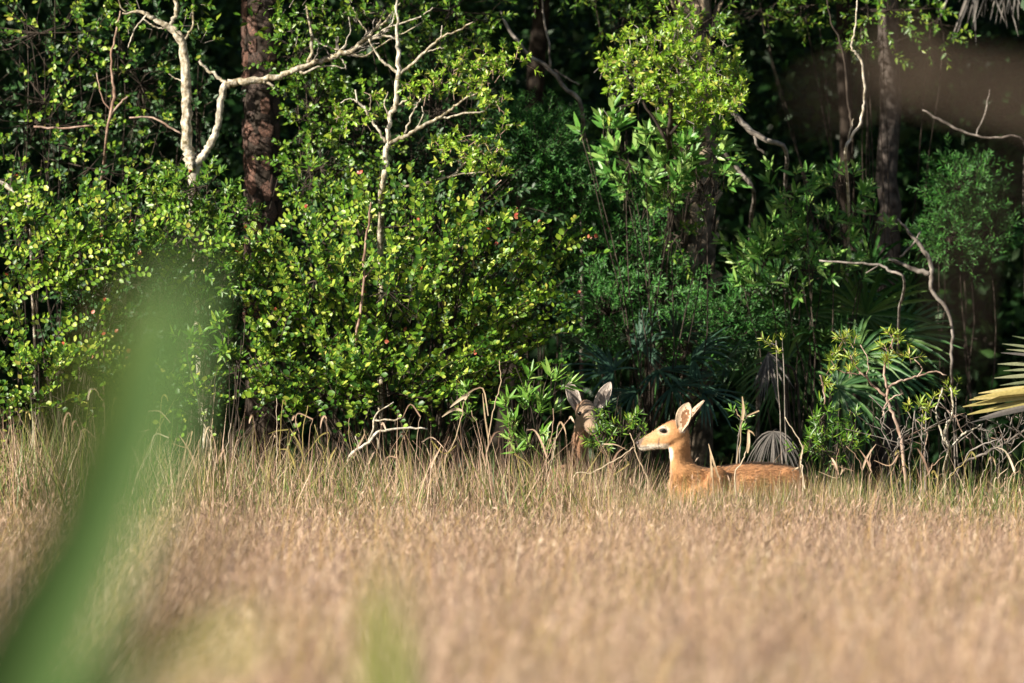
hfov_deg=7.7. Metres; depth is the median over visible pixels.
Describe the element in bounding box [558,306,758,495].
saw palmetto
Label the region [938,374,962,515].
sprig
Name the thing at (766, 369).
dead frond
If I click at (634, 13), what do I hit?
leafy tree
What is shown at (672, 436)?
doe
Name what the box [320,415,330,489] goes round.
dry reed
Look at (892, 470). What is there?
dry reed
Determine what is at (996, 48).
woodland
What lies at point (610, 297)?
wax myrtle
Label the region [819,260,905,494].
dead branch
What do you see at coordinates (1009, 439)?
dry twig
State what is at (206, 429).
dry reed
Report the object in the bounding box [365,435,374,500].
dry reed
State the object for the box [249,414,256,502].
dry reed
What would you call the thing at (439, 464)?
dry reed
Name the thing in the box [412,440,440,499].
dry reed
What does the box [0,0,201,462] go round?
leafy tree
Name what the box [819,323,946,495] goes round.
yellow tipped shrub
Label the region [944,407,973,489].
dry twig
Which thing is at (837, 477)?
dry reed
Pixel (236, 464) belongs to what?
dry reed
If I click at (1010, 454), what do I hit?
dry twig
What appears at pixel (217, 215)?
leafy bush
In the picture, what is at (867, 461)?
dry reed
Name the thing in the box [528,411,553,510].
dry reed
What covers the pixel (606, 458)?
dry reed
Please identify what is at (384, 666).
grass tuft
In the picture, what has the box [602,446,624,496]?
dry reed
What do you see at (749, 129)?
dead branch
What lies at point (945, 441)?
dry twig
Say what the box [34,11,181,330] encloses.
thin stem
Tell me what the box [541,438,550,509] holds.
dry reed
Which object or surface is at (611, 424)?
bush
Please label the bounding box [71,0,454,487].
forked tree
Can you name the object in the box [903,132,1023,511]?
wax myrtle
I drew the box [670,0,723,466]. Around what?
tree
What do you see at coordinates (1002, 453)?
dry twig
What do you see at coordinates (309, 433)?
dry reed
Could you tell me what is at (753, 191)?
dead branch
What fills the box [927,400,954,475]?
dry twig
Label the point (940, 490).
dry reed
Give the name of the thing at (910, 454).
dry twig
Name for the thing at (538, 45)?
tree
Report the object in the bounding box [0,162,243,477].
cocoplum bush
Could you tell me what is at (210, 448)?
dry reed
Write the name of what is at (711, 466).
dry reed
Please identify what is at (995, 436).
dry twig
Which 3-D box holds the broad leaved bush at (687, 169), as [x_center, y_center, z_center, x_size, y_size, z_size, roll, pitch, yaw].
[0.980,-0.063,48.324,1.136,3.149,0.821,0,0,33]
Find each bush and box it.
[0,0,586,505]
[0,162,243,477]
[0,317,571,503]
[34,37,565,504]
[119,143,350,493]
[214,146,611,501]
[241,0,413,502]
[565,86,751,491]
[575,396,648,497]
[710,155,921,496]
[784,380,873,497]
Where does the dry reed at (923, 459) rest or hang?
on the ground at (821, 499)
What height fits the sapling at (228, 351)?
1.737 m
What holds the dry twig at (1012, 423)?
on the ground at (821, 499)
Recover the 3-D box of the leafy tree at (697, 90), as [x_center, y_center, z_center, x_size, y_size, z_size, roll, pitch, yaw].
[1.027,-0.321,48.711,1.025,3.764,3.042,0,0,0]
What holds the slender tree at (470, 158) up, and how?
on the ground at (821, 499)
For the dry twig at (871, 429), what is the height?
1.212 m
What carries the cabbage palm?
on the ground at (821, 499)
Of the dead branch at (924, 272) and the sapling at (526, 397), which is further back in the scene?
the dead branch at (924, 272)
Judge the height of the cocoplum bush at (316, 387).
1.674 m
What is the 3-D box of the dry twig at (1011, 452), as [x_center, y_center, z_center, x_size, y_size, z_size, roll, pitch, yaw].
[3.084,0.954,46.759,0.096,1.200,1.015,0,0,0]
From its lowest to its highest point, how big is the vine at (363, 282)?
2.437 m
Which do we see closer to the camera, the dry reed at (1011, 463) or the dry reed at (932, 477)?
the dry reed at (1011, 463)
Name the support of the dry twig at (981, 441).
on the ground at (821, 499)
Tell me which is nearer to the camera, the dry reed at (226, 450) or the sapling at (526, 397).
the dry reed at (226, 450)
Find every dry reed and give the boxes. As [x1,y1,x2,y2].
[63,412,70,426]
[177,431,192,495]
[180,437,199,490]
[204,424,213,493]
[204,426,215,515]
[209,429,222,501]
[224,426,230,481]
[233,439,238,492]
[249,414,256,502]
[269,429,289,507]
[276,398,278,531]
[279,400,285,489]
[283,442,297,488]
[290,406,307,514]
[295,413,312,507]
[305,431,329,479]
[314,424,335,510]
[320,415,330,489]
[348,418,364,487]
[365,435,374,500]
[374,422,385,495]
[377,456,397,496]
[382,432,404,496]
[402,404,420,488]
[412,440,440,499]
[422,437,443,477]
[431,441,454,476]
[436,436,448,498]
[442,387,488,504]
[471,410,502,491]
[482,361,501,517]
[494,431,500,489]
[514,453,533,502]
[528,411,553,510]
[541,416,573,497]
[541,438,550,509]
[544,438,554,507]
[548,421,565,503]
[572,447,633,533]
[594,434,614,487]
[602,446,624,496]
[603,443,626,479]
[608,461,628,491]
[629,433,648,500]
[708,444,718,506]
[734,429,754,498]
[736,397,758,463]
[785,417,803,511]
[818,465,842,490]
[829,449,838,484]
[846,444,875,497]
[859,449,871,494]
[874,454,898,494]
[895,450,909,499]
[914,448,943,501]
[928,470,937,499]
[931,474,946,498]
[950,451,975,518]
[980,456,995,493]
[996,447,1022,507]
[1006,470,1019,504]
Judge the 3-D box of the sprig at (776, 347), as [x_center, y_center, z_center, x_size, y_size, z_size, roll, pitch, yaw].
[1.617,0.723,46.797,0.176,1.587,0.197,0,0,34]
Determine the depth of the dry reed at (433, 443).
45.15 m
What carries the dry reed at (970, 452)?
on the ground at (821, 499)
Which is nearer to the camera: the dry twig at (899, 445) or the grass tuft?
the grass tuft
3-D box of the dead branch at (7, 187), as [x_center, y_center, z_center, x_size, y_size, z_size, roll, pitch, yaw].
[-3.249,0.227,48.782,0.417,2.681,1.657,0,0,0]
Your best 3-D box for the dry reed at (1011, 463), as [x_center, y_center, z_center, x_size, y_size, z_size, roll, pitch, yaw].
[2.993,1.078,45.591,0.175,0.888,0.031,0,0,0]
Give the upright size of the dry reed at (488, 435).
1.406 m
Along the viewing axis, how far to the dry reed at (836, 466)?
45.74 m
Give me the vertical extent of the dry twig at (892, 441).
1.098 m
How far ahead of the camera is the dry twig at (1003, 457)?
45.98 m
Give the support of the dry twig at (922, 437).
on the ground at (821, 499)
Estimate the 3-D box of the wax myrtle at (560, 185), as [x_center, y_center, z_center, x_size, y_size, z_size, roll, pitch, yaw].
[0.163,-0.091,49.618,1.257,3.195,0.994,0,0,0]
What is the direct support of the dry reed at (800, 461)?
on the ground at (821, 499)
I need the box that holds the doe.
[636,400,812,508]
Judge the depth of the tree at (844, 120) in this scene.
53.95 m
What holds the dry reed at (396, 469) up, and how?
on the ground at (821, 499)
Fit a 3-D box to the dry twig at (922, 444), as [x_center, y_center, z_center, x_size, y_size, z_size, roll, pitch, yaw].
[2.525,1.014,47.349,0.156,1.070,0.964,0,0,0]
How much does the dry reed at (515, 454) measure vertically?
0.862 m
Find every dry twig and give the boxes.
[845,417,908,497]
[847,397,874,488]
[866,417,901,485]
[870,396,894,497]
[878,439,910,503]
[888,427,927,482]
[894,429,927,488]
[903,421,938,475]
[908,421,927,480]
[914,409,948,496]
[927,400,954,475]
[932,402,950,476]
[935,387,980,499]
[936,393,969,497]
[936,431,972,482]
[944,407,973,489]
[956,416,1023,502]
[966,414,1010,479]
[966,415,991,487]
[980,424,1001,493]
[980,428,1001,489]
[989,440,1023,500]
[991,432,1017,506]
[996,421,1005,514]
[1004,417,1023,495]
[1010,412,1022,499]
[1011,412,1023,435]
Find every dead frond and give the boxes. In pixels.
[747,429,803,467]
[752,352,800,468]
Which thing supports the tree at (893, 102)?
on the ground at (821, 499)
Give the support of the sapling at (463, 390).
on the ground at (821, 499)
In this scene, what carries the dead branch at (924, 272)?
on the ground at (821, 499)
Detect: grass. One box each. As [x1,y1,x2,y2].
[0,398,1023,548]
[0,448,1023,682]
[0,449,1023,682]
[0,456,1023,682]
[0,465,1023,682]
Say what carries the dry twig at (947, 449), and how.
on the ground at (821, 499)
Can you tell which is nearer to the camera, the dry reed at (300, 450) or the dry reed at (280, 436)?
the dry reed at (300, 450)
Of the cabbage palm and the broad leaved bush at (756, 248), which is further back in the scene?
the cabbage palm
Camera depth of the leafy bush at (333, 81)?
48.66 m
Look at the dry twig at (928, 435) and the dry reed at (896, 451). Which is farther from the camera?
the dry twig at (928, 435)
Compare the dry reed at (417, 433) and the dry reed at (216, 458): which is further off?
the dry reed at (216, 458)
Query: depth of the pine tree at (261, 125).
49.49 m
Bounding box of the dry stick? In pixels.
[347,402,427,487]
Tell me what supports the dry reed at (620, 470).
on the ground at (821, 499)
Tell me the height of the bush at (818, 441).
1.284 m
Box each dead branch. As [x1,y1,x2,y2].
[0,180,35,463]
[500,0,584,399]
[724,153,759,461]
[732,109,788,463]
[809,36,1023,364]
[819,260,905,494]
[888,219,956,491]
[922,99,1023,244]
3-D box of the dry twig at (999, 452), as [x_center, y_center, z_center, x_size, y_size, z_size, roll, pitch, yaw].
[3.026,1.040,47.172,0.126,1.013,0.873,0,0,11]
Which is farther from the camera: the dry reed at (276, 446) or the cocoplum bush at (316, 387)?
the cocoplum bush at (316, 387)
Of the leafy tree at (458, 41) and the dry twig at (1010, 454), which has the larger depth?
the leafy tree at (458, 41)
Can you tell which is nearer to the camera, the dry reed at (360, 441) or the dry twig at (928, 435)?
the dry reed at (360, 441)
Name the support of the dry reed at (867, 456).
on the ground at (821, 499)
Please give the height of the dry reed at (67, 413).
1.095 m
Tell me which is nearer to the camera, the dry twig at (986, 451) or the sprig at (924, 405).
the sprig at (924, 405)
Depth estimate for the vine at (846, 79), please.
48.99 m
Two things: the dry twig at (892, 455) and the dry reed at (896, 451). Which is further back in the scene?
the dry twig at (892, 455)
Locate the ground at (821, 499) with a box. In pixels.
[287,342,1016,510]
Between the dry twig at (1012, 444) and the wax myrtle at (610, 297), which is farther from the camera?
the wax myrtle at (610, 297)
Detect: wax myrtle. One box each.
[444,84,625,480]
[529,172,789,486]
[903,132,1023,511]
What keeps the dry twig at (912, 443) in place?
on the ground at (821, 499)
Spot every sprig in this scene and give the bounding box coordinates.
[723,401,753,463]
[757,332,786,464]
[899,389,942,506]
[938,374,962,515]
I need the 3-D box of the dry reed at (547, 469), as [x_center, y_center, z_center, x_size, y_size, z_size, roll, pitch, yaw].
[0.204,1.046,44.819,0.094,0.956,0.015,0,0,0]
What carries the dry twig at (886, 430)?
on the ground at (821, 499)
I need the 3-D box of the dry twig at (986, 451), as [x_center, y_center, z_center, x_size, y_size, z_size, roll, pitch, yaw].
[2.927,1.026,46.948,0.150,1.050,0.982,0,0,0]
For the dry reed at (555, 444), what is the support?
on the ground at (821, 499)
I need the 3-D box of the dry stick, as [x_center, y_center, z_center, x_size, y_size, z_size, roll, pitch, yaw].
[-0.970,0.960,46.285,0.417,1.195,1.128,0,0,-30]
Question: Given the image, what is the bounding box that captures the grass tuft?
[315,538,430,682]
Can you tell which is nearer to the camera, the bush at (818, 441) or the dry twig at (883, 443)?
the bush at (818, 441)
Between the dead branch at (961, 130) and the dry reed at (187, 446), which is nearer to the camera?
the dry reed at (187, 446)
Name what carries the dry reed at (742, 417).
on the ground at (821, 499)
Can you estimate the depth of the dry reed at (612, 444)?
45.27 m
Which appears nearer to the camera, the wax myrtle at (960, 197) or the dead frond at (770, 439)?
the dead frond at (770, 439)
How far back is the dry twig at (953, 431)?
46.00 m
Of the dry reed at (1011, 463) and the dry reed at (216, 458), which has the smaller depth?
the dry reed at (1011, 463)
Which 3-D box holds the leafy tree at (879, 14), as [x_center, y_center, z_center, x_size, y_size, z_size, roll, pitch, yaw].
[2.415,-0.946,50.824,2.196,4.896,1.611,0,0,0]
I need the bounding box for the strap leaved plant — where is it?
[0,252,262,682]
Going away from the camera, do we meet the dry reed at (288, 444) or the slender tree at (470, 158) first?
the dry reed at (288, 444)
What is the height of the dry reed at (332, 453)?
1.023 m
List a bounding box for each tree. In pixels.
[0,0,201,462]
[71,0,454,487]
[241,0,284,499]
[272,0,519,488]
[323,0,543,485]
[489,0,549,496]
[532,0,751,493]
[594,0,754,495]
[640,0,678,496]
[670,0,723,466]
[716,0,980,507]
[836,0,864,491]
[868,0,901,498]
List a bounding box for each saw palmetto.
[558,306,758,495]
[686,219,964,500]
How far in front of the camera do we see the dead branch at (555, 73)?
49.59 m
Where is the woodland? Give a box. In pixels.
[0,0,1023,511]
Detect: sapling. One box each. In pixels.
[190,307,248,492]
[451,377,482,499]
[490,356,584,502]
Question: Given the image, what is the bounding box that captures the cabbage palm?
[919,0,1019,47]
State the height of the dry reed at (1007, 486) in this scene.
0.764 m
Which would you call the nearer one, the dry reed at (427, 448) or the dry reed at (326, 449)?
the dry reed at (326, 449)
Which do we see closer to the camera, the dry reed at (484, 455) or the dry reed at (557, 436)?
the dry reed at (557, 436)
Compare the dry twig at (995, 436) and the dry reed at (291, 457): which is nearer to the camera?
the dry reed at (291, 457)
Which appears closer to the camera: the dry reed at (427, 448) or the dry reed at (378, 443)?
the dry reed at (378, 443)
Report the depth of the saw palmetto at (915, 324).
49.15 m
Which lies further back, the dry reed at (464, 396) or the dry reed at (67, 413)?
the dry reed at (464, 396)
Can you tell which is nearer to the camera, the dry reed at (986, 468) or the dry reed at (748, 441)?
the dry reed at (748, 441)
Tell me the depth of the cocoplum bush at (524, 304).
47.18 m
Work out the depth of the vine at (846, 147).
48.39 m
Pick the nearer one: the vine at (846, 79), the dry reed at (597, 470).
the dry reed at (597, 470)
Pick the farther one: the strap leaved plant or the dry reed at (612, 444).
the dry reed at (612, 444)
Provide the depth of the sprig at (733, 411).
45.90 m
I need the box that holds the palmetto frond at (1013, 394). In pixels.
[963,336,1023,422]
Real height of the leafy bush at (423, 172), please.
3.499 m
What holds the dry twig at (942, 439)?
on the ground at (821, 499)
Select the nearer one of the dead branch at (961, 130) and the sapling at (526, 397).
the sapling at (526, 397)
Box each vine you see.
[342,202,374,475]
[826,0,854,482]
[844,0,865,478]
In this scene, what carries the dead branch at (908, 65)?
on the ground at (821, 499)
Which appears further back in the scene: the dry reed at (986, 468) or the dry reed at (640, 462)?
the dry reed at (986, 468)
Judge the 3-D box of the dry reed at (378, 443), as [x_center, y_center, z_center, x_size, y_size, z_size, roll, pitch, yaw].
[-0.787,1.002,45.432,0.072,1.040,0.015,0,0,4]
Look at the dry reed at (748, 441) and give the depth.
44.60 m
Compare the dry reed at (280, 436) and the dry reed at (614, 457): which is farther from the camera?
the dry reed at (280, 436)
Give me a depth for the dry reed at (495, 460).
45.97 m
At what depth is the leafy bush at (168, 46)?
49.12 m
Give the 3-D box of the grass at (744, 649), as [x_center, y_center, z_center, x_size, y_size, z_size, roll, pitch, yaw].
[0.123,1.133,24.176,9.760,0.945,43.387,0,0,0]
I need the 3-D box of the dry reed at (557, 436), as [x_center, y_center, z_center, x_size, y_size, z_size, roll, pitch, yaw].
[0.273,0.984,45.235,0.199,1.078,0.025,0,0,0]
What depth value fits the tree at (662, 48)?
54.93 m
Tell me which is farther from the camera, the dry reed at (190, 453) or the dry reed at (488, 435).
the dry reed at (190, 453)
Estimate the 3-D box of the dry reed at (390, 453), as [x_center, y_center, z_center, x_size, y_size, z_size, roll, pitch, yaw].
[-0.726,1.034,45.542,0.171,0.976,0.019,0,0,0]

